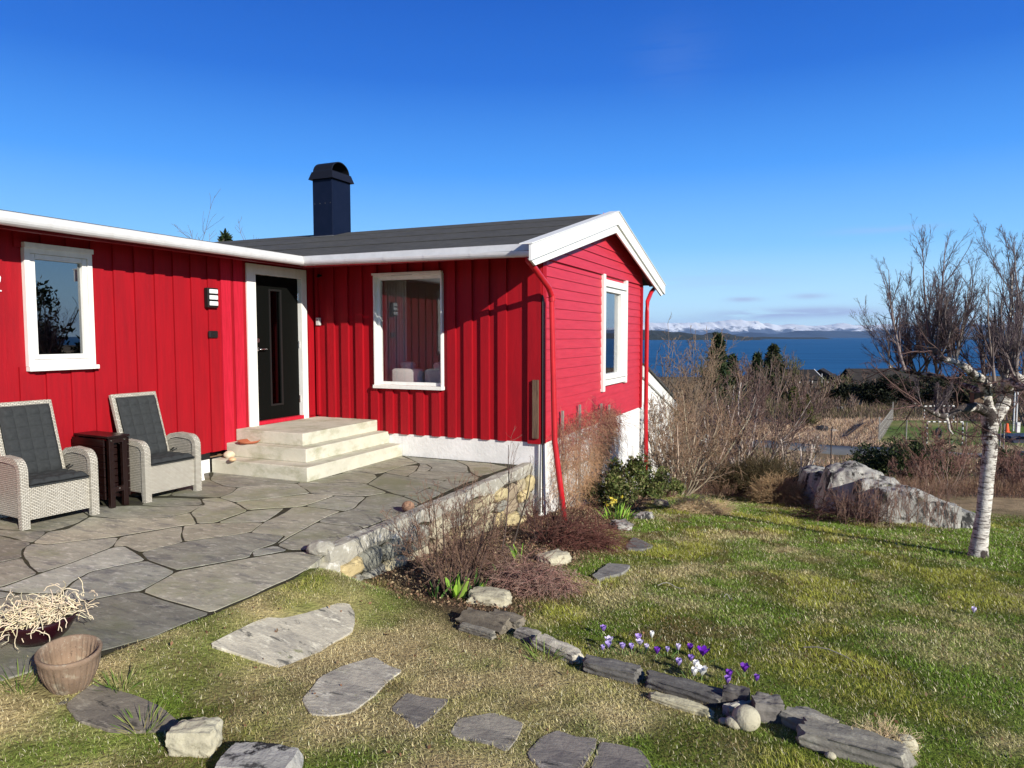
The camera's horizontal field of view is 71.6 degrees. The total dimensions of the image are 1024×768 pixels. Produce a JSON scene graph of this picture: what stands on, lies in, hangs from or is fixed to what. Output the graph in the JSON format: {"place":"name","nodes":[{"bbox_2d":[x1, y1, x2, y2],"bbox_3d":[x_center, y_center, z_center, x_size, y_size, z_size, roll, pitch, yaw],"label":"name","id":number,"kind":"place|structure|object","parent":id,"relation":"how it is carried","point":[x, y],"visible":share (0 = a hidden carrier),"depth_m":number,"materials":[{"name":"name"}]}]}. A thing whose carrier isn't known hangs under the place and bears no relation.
{"place":"outdoors","nodes":[
{"label":"outdoors","id":0,"kind":"place"},
{"bbox_2d":[0,376,1023,767],"bbox_3d":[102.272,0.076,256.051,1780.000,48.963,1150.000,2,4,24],"label":"ground","id":1,"kind":"structure","parent":0,"point":[1002,506],"depth_m":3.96,"materials":[{"name":"green plant"}]},
{"bbox_2d":[0,656,41,695],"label":"grass tuft","id":2,"kind":"object","parent":1,"relation":"on","point":[22,687],"visible":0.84,"depth_m":3.51,"materials":[{"name":"green plant"}]},
{"bbox_2d":[55,697,68,704],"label":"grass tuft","id":3,"kind":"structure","parent":1,"relation":"on","point":[64,701],"depth_m":3.37,"materials":[{"name":"plant"}]},
{"bbox_2d":[34,634,102,695],"bbox_3d":[-2.177,1.408,3.496,0.285,0.225,0.285,9,12,23],"label":"flower pot","id":4,"kind":"object","parent":3,"relation":"on","point":[67,665],"visible":0.97,"depth_m":3.46,"materials":[{"name":"ceramic"}]},
{"bbox_2d":[92,662,144,692],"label":"grass tuft","id":5,"kind":"object","parent":1,"relation":"on","point":[114,679],"visible":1,"depth_m":3.55,"materials":[{"name":"green plant"}]},
{"bbox_2d":[66,684,178,733],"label":"slab","id":6,"kind":"structure","parent":1,"relation":"on","point":[92,706],"depth_m":3.34,"materials":[{"name":"stone"}]},
{"bbox_2d":[109,695,180,735],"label":"grass tuft","id":7,"kind":"object","parent":1,"relation":"on","point":[126,718],"visible":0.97,"depth_m":3.26,"materials":[{"name":"green plant"}]},
{"bbox_2d":[165,717,222,757],"bbox_3d":[-1.393,1.554,3.115,0.239,0.142,0.140,0,4,1],"label":"quartz stone","id":8,"kind":"object","parent":1,"relation":"on","point":[201,737],"visible":0.98,"depth_m":3.06,"materials":[{"name":"beige stone"}]},
{"bbox_2d":[0,456,515,680],"bbox_3d":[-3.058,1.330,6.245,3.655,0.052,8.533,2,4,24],"label":"patio","id":9,"kind":"structure","parent":1,"relation":"on","point":[121,620],"depth_m":5.93,"materials":[{"name":"grey stone"}]},
{"bbox_2d":[0,577,98,648],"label":"planter bowl","id":10,"kind":"object","parent":9,"relation":"on","point":[41,621],"visible":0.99,"depth_m":3.96,"materials":[{"name":"beige"}]},
{"bbox_2d":[0,399,99,530],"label":"garden armchair","id":11,"kind":"object","parent":9,"relation":"on","point":[43,473],"visible":1,"depth_m":6.68,"materials":[{"name":"wicker"}]},
{"bbox_2d":[72,431,130,508],"bbox_3d":[-4.201,0.870,7.285,0.575,0.728,0.272,2,4,28],"label":"folding table","id":12,"kind":"object","parent":9,"relation":"on","point":[112,454],"visible":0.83,"depth_m":7.18,"materials":[{"name":"brown wood"}]},
{"bbox_2d":[107,391,201,502],"bbox_3d":[-3.920,0.654,7.750,0.667,1.097,0.690,2,4,27],"label":"garden armchair","id":13,"kind":"object","parent":9,"relation":"on","point":[160,461],"visible":0.96,"depth_m":7.71,"materials":[{"name":"wicker"}]},
{"bbox_2d":[212,416,401,481],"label":"concrete steps","id":14,"kind":"structure","parent":9,"relation":"on","point":[309,449],"depth_m":9.11,"materials":[{"name":"beige concrete"}]},
{"bbox_2d":[306,540,334,555],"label":"boulder","id":15,"kind":"object","parent":9,"relation":"on","point":[318,547],"visible":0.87,"depth_m":5.58,"materials":[{"name":"stone"}]},
{"bbox_2d":[215,742,303,767],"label":"stone","id":16,"kind":"object","parent":1,"relation":"on","point":[253,755],"visible":1,"depth_m":2.94,"materials":[{"name":"grey stone"}]},
{"bbox_2d":[211,603,354,667],"bbox_3d":[-1.310,1.556,4.441,0.483,0.210,1.061,2,4,24],"label":"stepping stone","id":17,"kind":"object","parent":1,"relation":"on","point":[295,638],"visible":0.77,"depth_m":4.33,"materials":[{"name":"stone"}]},
{"bbox_2d":[0,162,665,518],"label":"house","id":18,"kind":"structure","parent":1,"relation":"on","point":[529,330],"depth_m":9.58,"materials":[{"name":"red paint"}]},
{"bbox_2d":[21,242,99,371],"bbox_3d":[-4.582,-0.765,7.181,0.155,1.245,0.717,2,4,24],"label":"window","id":19,"kind":"structure","parent":18,"relation":"in","point":[57,281],"depth_m":7.17,"materials":[{"name":"white paint"}]},
{"bbox_2d":[245,263,308,426],"bbox_3d":[-3.350,-0.554,10.065,0.153,2.198,1.185,2,4,24],"label":"door","id":20,"kind":"structure","parent":18,"relation":"in","point":[277,342],"depth_m":10.09,"materials":[{"name":"black wood"}]},
{"bbox_2d":[384,280,406,380],"bbox_3d":[-1.853,-0.630,11.326,0.420,2.140,0.058,2,4,24],"label":"curtain","id":21,"kind":"object","parent":18,"relation":"hanging from","point":[395,313],"visible":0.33,"depth_m":11.30,"materials":[{"name":"white fabric"}]},
{"bbox_2d":[391,361,424,381],"bbox_3d":[-1.415,0.057,10.942,0.530,0.820,0.850,2,4,24],"label":"sofa","id":22,"kind":"object","parent":18,"relation":"on","point":[407,371],"visible":0.34,"depth_m":10.56,"materials":[{"name":"fabric"}]},
{"bbox_2d":[371,270,444,389],"bbox_3d":[-1.461,-0.758,10.130,1.157,1.655,0.210,2,4,24],"label":"window","id":23,"kind":"structure","parent":18,"relation":"in","point":[378,278],"depth_m":10.19,"materials":[{"name":"white paint"}]},
{"bbox_2d":[425,362,440,382],"bbox_3d":[-0.647,0.080,10.603,1.050,0.820,0.850,2,4,24],"label":"sofa","id":24,"kind":"object","parent":18,"relation":"on","point":[433,375],"visible":0.18,"depth_m":10.36,"materials":[{"name":"fabric"}]},
{"bbox_2d":[600,274,627,391],"bbox_3d":[1.775,-0.886,12.414,0.168,1.945,1.525,2,4,24],"label":"window","id":25,"kind":"structure","parent":18,"relation":"in","point":[620,290],"depth_m":12.72,"materials":[{"name":"white paint"}]},
{"bbox_2d":[302,657,400,716],"bbox_3d":[-0.862,1.634,3.811,0.412,0.118,0.760,2,4,24],"label":"stepping stone","id":26,"kind":"object","parent":1,"relation":"on","point":[361,681],"visible":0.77,"depth_m":3.76,"materials":[{"name":"stone"}]},
{"bbox_2d":[392,693,447,727],"bbox_3d":[-0.491,1.646,3.554,0.256,0.080,0.348,2,4,24],"label":"stepping stone","id":27,"kind":"object","parent":1,"relation":"on","point":[416,709],"visible":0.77,"depth_m":3.55,"materials":[{"name":"stone"}]},
{"bbox_2d":[318,462,534,580],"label":"retaining wall","id":28,"kind":"structure","parent":1,"relation":"on","point":[366,553],"depth_m":6.66,"materials":[{"name":"stone"}]},
{"bbox_2d":[380,471,522,599],"bbox_3d":[-0.550,1.172,5.597,1.024,1.038,1.248,-1,4,-19],"label":"twiggy shrub","id":29,"kind":"object","parent":1,"relation":"on","point":[455,539],"visible":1,"depth_m":5.49,"materials":[{"name":"brown plant"}]},
{"bbox_2d":[444,572,468,599],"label":"tulip leaves","id":30,"kind":"object","parent":1,"relation":"on","point":[456,588],"visible":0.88,"depth_m":5.47,"materials":[{"name":"green plant"}]},
{"bbox_2d":[458,622,496,639],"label":"edging stone","id":31,"kind":"object","parent":1,"relation":"on","point":[478,631],"visible":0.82,"depth_m":4.66,"materials":[{"name":"stone"}]},
{"bbox_2d":[455,607,514,634],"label":"edging stone","id":32,"kind":"object","parent":1,"relation":"on","point":[498,624],"visible":0.73,"depth_m":4.79,"materials":[{"name":"stone"}]},
{"bbox_2d":[451,713,522,750],"bbox_3d":[-0.112,1.657,3.370,0.338,0.079,0.320,2,4,24],"label":"stepping stone","id":33,"kind":"object","parent":1,"relation":"on","point":[497,731],"visible":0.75,"depth_m":3.35,"materials":[{"name":"stone"}]},
{"bbox_2d":[424,532,551,579],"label":"bramble","id":34,"kind":"object","parent":1,"relation":"on","point":[497,555],"visible":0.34,"depth_m":6.35,"materials":[{"name":"brown plant"}]},
{"bbox_2d":[466,586,511,607],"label":"rock","id":35,"kind":"object","parent":1,"relation":"on","point":[495,596],"visible":0.81,"depth_m":5.34,"materials":[{"name":"beige stone"}]},
{"bbox_2d":[488,609,525,628],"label":"edging stone","id":36,"kind":"object","parent":1,"relation":"on","point":[516,620],"visible":0.45,"depth_m":4.92,"materials":[{"name":"stone"}]},
{"bbox_2d":[0,567,1023,767],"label":"grass","id":37,"kind":"structure","parent":1,"relation":"on","point":[818,674],"depth_m":3.75,"materials":[{"name":"green plant"}]},
{"bbox_2d":[360,495,663,618],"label":"leaf litter","id":38,"kind":"object","parent":1,"relation":"on","point":[545,546],"visible":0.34,"depth_m":6.69,"materials":[{"name":"brown plant"}]},
{"bbox_2d":[490,427,548,553],"bbox_3d":[0.037,1.070,7.110,0.572,1.261,0.619,2,4,24],"label":"sapling","id":39,"kind":"object","parent":1,"relation":"on","point":[509,490],"visible":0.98,"depth_m":7.02,"materials":[{"name":"brown plant"}]},
{"bbox_2d":[513,626,540,642],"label":"edging stone","id":40,"kind":"object","parent":1,"relation":"on","point":[526,634],"visible":0.57,"depth_m":4.61,"materials":[{"name":"stone"}]},
{"bbox_2d":[43,498,1022,761],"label":"dead leaves","id":41,"kind":"object","parent":1,"relation":"on","point":[601,640],"visible":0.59,"depth_m":4.34,"materials":[{"name":"brown plant"}]},
{"bbox_2d":[473,540,605,602],"bbox_3d":[0.167,1.602,5.830,1.221,0.773,1.041,2,4,24],"label":"tangled shrub","id":42,"kind":"object","parent":1,"relation":"on","point":[544,580],"visible":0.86,"depth_m":5.73,"materials":[{"name":"brown plant"}]},
{"bbox_2d":[516,491,586,545],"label":"shrub","id":43,"kind":"object","parent":1,"relation":"on","point":[529,517],"visible":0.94,"depth_m":7.53,"materials":[{"name":"brown plant"}]},
{"bbox_2d":[537,549,571,565],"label":"rock","id":44,"kind":"object","parent":1,"relation":"on","point":[566,558],"visible":0.74,"depth_m":6.71,"materials":[{"name":"beige stone"}]},
{"bbox_2d":[530,634,583,663],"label":"edging stone","id":45,"kind":"object","parent":1,"relation":"on","point":[571,654],"visible":0.7,"depth_m":4.34,"materials":[{"name":"stone"}]},
{"bbox_2d":[527,731,596,767],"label":"stepping stone","id":46,"kind":"object","parent":1,"relation":"on","point":[557,749],"visible":0.85,"depth_m":3.17,"materials":[{"name":"stone"}]},
{"bbox_2d":[561,403,609,503],"bbox_3d":[1.189,1.082,11.055,0.045,1.600,2.400,2,4,24],"label":"trellis","id":47,"kind":"object","parent":1,"relation":"on","point":[562,414],"visible":0.32,"depth_m":10.64,"materials":[{"name":"brown wood"}]},
{"bbox_2d":[547,396,637,511],"bbox_3d":[1.258,1.148,10.986,0.945,1.975,3.541,2,4,24],"label":"climbing plant","id":48,"kind":"object","parent":47,"relation":"attached to","point":[612,425],"visible":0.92,"depth_m":10.52,"materials":[{"name":"brown plant"}]},
{"bbox_2d":[517,489,655,563],"bbox_3d":[0.713,1.697,7.588,1.625,1.132,1.526,2,4,24],"label":"drooping shrub","id":49,"kind":"object","parent":1,"relation":"on","point":[584,536],"visible":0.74,"depth_m":7.48,"materials":[{"name":"brown plant"}]},
{"bbox_2d":[592,563,629,581],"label":"slab","id":50,"kind":"structure","parent":1,"relation":"on","point":[612,569],"depth_m":6.46,"materials":[{"name":"stone"}]},
{"bbox_2d":[582,654,644,684],"bbox_3d":[0.568,1.654,4.073,0.372,0.113,0.132,2,4,26],"label":"edging stone","id":51,"kind":"object","parent":1,"relation":"on","point":[620,670],"visible":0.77,"depth_m":4.03,"materials":[{"name":"stone"}]},
{"bbox_2d":[595,495,638,520],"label":"daffodils","id":52,"kind":"object","parent":1,"relation":"on","point":[616,514],"visible":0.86,"depth_m":9.40,"materials":[{"name":"green plant"}]},
{"bbox_2d":[591,742,651,767],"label":"stepping stone","id":53,"kind":"object","parent":1,"relation":"on","point":[611,755],"visible":1,"depth_m":3.13,"materials":[{"name":"stone"}]},
{"bbox_2d":[583,453,670,511],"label":"evergreen shrub","id":54,"kind":"object","parent":1,"relation":"on","point":[634,473],"visible":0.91,"depth_m":10.56,"materials":[{"name":"green plant"}]},
{"bbox_2d":[639,363,678,481],"bbox_3d":[2.521,1.180,17.432,2.420,3.550,3.900,2,4,24],"label":"white annex","id":55,"kind":"object","parent":1,"relation":"on","point":[656,386],"visible":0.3,"depth_m":16.26,"materials":[{"name":"paint"}]},
{"bbox_2d":[650,466,686,497],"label":"evergreen shrub","id":56,"kind":"object","parent":1,"relation":"on","point":[674,486],"visible":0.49,"depth_m":13.99,"materials":[{"name":"green plant"}]},
{"bbox_2d":[647,691,714,717],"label":"edging stone","id":57,"kind":"object","parent":1,"relation":"on","point":[681,704],"visible":0.85,"depth_m":3.66,"materials":[{"name":"stone"}]},
{"bbox_2d":[644,670,722,707],"bbox_3d":[0.926,1.665,3.839,0.465,0.105,0.130,3,5,34],"label":"edging stone","id":58,"kind":"object","parent":1,"relation":"on","point":[695,691],"visible":0.68,"depth_m":3.80,"materials":[{"name":"stone"}]},
{"bbox_2d":[639,382,750,495],"bbox_3d":[3.393,1.203,14.756,2.200,2.365,2.728,-1,4,-19],"label":"willow bush","id":59,"kind":"object","parent":1,"relation":"on","point":[671,451],"visible":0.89,"depth_m":14.36,"materials":[{"name":"brown plant"}]},
{"bbox_2d":[643,313,751,477],"bbox_3d":[3.835,0.518,18.437,4.602,4.698,3.917,-3,5,-41],"label":"willow bush","id":60,"kind":"object","parent":1,"relation":"on","point":[711,368],"visible":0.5,"depth_m":17.87,"materials":[{"name":"brown plant"}]},
{"bbox_2d":[659,487,740,515],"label":"dry grass clump","id":61,"kind":"object","parent":1,"relation":"on","point":[703,507],"visible":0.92,"depth_m":10.88,"materials":[{"name":"brown plant"}]},
{"bbox_2d":[699,332,736,404],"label":"conifer","id":62,"kind":"object","parent":1,"relation":"on","point":[723,369],"visible":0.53,"depth_m":87.34,"materials":[{"name":"green plant"}]},
{"bbox_2d":[648,372,793,488],"bbox_3d":[4.331,1.160,16.151,3.922,2.960,2.140,2,4,24],"label":"willow bush","id":63,"kind":"object","parent":1,"relation":"on","point":[737,438],"visible":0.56,"depth_m":16.14,"materials":[{"name":"brown plant"}]},
{"bbox_2d":[721,683,750,705],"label":"edging stone","id":64,"kind":"object","parent":1,"relation":"on","point":[732,693],"visible":0.6,"depth_m":3.68,"materials":[{"name":"stone"}]},
{"bbox_2d":[657,353,831,469],"bbox_3d":[6.316,1.107,19.168,3.232,3.820,4.320,-2,4,-30],"label":"multi stem tree","id":65,"kind":"object","parent":1,"relation":"on","point":[738,414],"visible":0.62,"depth_m":19.01,"materials":[{"name":"brown plant"}]},
{"bbox_2d":[732,704,760,731],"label":"round stone","id":66,"kind":"object","parent":1,"relation":"on","point":[747,718],"visible":0.92,"depth_m":3.43,"materials":[{"name":"beige stone"}]},
{"bbox_2d":[718,356,783,415],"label":"bare tree","id":67,"kind":"object","parent":1,"relation":"on","point":[760,383],"visible":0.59,"depth_m":75.04,"materials":[{"name":"brown plant"}]},
{"bbox_2d":[743,351,767,395],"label":"conifer","id":68,"kind":"object","parent":1,"relation":"on","point":[757,358],"visible":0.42,"depth_m":95.68,"materials":[{"name":"green plant"}]},
{"bbox_2d":[710,447,801,498],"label":"heather","id":69,"kind":"object","parent":1,"relation":"on","point":[759,468],"visible":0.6,"depth_m":15.31,"materials":[{"name":"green plant"}]},
{"bbox_2d":[751,692,784,723],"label":"edging stone","id":70,"kind":"object","parent":1,"relation":"on","point":[768,707],"visible":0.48,"depth_m":3.53,"materials":[{"name":"stone"}]},
{"bbox_2d":[740,349,798,404],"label":"bare tree","id":71,"kind":"object","parent":1,"relation":"on","point":[776,375],"visible":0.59,"depth_m":89.84,"materials":[{"name":"brown plant"}]},
{"bbox_2d":[749,342,789,397],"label":"conifer","id":72,"kind":"object","parent":1,"relation":"on","point":[774,349],"visible":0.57,"depth_m":99.28,"materials":[{"name":"green plant"}]},
{"bbox_2d":[709,383,836,466],"bbox_3d":[8.265,1.549,22.770,3.960,3.541,4.587,2,4,24],"label":"multi stem tree","id":73,"kind":"object","parent":1,"relation":"on","point":[775,427],"visible":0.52,"depth_m":22.20,"materials":[{"name":"brown plant"}]},
{"bbox_2d":[741,470,814,505],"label":"dry grass tuft","id":74,"kind":"object","parent":1,"relation":"on","point":[779,486],"visible":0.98,"depth_m":13.53,"materials":[{"name":"brown plant"}]},
{"bbox_2d":[780,365,813,395],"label":"bare tree","id":75,"kind":"object","parent":1,"relation":"on","point":[804,383],"visible":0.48,"depth_m":94.67,"materials":[{"name":"brown plant"}]},
{"bbox_2d":[767,419,829,469],"bbox_3d":[7.423,1.855,18.588,1.318,1.962,1.906,-3,5,-35],"label":"pale tree","id":76,"kind":"object","parent":1,"relation":"on","point":[784,447],"visible":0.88,"depth_m":18.51,"materials":[{"name":"grey plant"}]},
{"bbox_2d":[779,706,838,730],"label":"edging stone","id":77,"kind":"object","parent":1,"relation":"on","point":[792,718],"visible":0.43,"depth_m":3.48,"materials":[{"name":"stone"}]},
{"bbox_2d":[790,370,835,400],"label":"bare tree","id":78,"kind":"object","parent":1,"relation":"on","point":[815,391],"visible":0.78,"depth_m":89.18,"materials":[{"name":"brown plant"}]},
{"bbox_2d":[827,382,860,400],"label":"hedge tree","id":79,"kind":"object","parent":1,"relation":"on","point":[843,392],"visible":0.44,"depth_m":95.05,"materials":[{"name":"green plant"}]},
{"bbox_2d":[674,451,1014,493],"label":"dry grass","id":80,"kind":"structure","parent":1,"relation":"on","point":[825,462],"depth_m":36.68,"materials":[{"name":"brown plant"}]},
{"bbox_2d":[672,388,1023,419],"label":"dry grass","id":81,"kind":"structure","parent":1,"relation":"on","point":[874,409],"depth_m":78.43,"materials":[{"name":"brown plant"}]},
{"bbox_2d":[786,479,909,527],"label":"bramble","id":82,"kind":"object","parent":1,"relation":"on","point":[816,512],"visible":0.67,"depth_m":11.03,"materials":[{"name":"brown plant"}]},
{"bbox_2d":[674,416,1023,446],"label":"dry grass","id":83,"kind":"structure","parent":1,"relation":"on","point":[858,437],"depth_m":61.27,"materials":[{"name":"brown plant"}]},
{"bbox_2d":[681,470,1023,498],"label":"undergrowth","id":84,"kind":"object","parent":1,"relation":"on","point":[962,487],"visible":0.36,"depth_m":15.42,"materials":[{"name":"brown plant"}]},
{"bbox_2d":[796,717,917,767],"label":"edging stone","id":85,"kind":"object","parent":1,"relation":"on","point":[853,744],"visible":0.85,"depth_m":3.22,"materials":[{"name":"stone"}]},
{"bbox_2d":[832,368,919,386],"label":"distant house","id":86,"kind":"structure","parent":1,"relation":"on","point":[857,376],"depth_m":123.88,"materials":[{"name":"black"}]},
{"bbox_2d":[846,375,912,404],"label":"hedge tree","id":87,"kind":"object","parent":1,"relation":"on","point":[865,385],"visible":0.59,"depth_m":87.60,"materials":[{"name":"green plant"}]},
{"bbox_2d":[787,460,975,528],"bbox_3d":[6.327,2.218,13.650,2.038,1.811,5.594,0,4,-5],"label":"rock outcrop","id":88,"kind":"object","parent":1,"relation":"on","point":[815,476],"visible":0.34,"depth_m":12.07,"materials":[{"name":"grey stone"}]},
{"bbox_2d":[844,711,923,762],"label":"dry grass clump","id":89,"kind":"object","parent":1,"relation":"on","point":[886,733],"visible":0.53,"depth_m":3.33,"materials":[{"name":"beige plant"}]},
{"bbox_2d":[878,402,893,441],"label":"court fence","id":90,"kind":"object","parent":1,"relation":"on","point":[885,423],"visible":0.77,"depth_m":59.54,"materials":[{"name":"grey wood"}]},
{"bbox_2d":[858,374,930,405],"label":"hedge tree","id":91,"kind":"object","parent":1,"relation":"on","point":[891,391],"visible":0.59,"depth_m":85.89,"materials":[{"name":"green plant"}]},
{"bbox_2d":[830,465,964,531],"bbox_3d":[5.602,1.652,10.364,1.821,0.997,0.876,2,4,24],"label":"bramble","id":92,"kind":"object","parent":1,"relation":"on","point":[897,506],"visible":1,"depth_m":10.34,"materials":[{"name":"brown plant"}]},
{"bbox_2d":[846,427,973,481],"bbox_3d":[13.394,2.518,24.050,3.760,2.320,3.038,0,4,0],"label":"juniper","id":93,"kind":"object","parent":1,"relation":"on","point":[879,461],"visible":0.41,"depth_m":23.73,"materials":[{"name":"green plant"}]},
{"bbox_2d":[887,456,946,486],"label":"bare bush","id":94,"kind":"object","parent":1,"relation":"on","point":[892,462],"visible":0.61,"depth_m":18.33,"materials":[{"name":"brown plant"}]},
{"bbox_2d":[907,450,962,490],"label":"bare bush","id":95,"kind":"object","parent":1,"relation":"on","point":[919,459],"visible":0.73,"depth_m":17.60,"materials":[{"name":"brown plant"}]},
{"bbox_2d":[849,215,1023,557],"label":"birch tree","id":96,"kind":"object","parent":1,"relation":"on","point":[948,335],"visible":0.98,"depth_m":7.61,"materials":[{"name":"white plant"}]},
{"bbox_2d":[892,412,980,494],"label":"bare bush","id":97,"kind":"object","parent":1,"relation":"on","point":[939,444],"visible":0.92,"depth_m":15.81,"materials":[{"name":"brown plant"}]},
{"bbox_2d":[922,371,995,404],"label":"hedge tree","id":98,"kind":"object","parent":1,"relation":"on","point":[941,383],"visible":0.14,"depth_m":88.25,"materials":[{"name":"green plant"}]},
{"bbox_2d":[994,439,1023,490],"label":"bare bush","id":99,"kind":"object","parent":1,"relation":"on","point":[999,473],"visible":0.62,"depth_m":17.12,"materials":[{"name":"brown plant"}]},
{"bbox_2d":[1000,448,1023,495],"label":"bare bush","id":100,"kind":"object","parent":1,"relation":"on","point":[1019,473],"visible":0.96,"depth_m":15.13,"materials":[{"name":"brown plant"}]},
{"bbox_2d":[0,0,1023,325],"label":"sky","id":101,"kind":"structure","parent":0,"point":[760,154],"materials":[{"name":"blue"}]},
{"bbox_2d":[643,330,761,339],"bbox_3d":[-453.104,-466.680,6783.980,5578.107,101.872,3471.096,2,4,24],"label":"hills","id":102,"kind":"structure","parent":0,"point":[655,335],"depth_m":6339.27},
{"bbox_2d":[553,491,1023,573],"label":"grass","id":103,"kind":"structure","parent":0,"point":[795,523],"depth_m":9.33,"materials":[{"name":"green plant"}]},
{"bbox_2d":[642,338,1023,376],"bbox_3d":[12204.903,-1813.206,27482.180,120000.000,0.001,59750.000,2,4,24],"label":"sea","id":104,"kind":"structure","parent":0,"point":[836,356],"depth_m":1316.03,"materials":[{"name":"liquid"}]},
{"bbox_2d":[643,319,1023,334],"bbox_3d":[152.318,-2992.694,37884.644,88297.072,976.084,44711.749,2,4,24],"label":"mountains","id":105,"kind":"structure","parent":0,"point":[740,326],"depth_m":35951.23,"materials":[{"name":"white snow"}]},
{"bbox_2d":[680,439,1023,458],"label":"road","id":106,"kind":"structure","parent":0,"point":[841,450],"depth_m":48.92,"materials":[{"name":"grey asphalt"}]},
{"bbox_2d":[733,323,1023,337],"bbox_3d":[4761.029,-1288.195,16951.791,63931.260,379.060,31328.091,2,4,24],"label":"hills","id":107,"kind":"structure","parent":0,"point":[841,334],"depth_m":15824.18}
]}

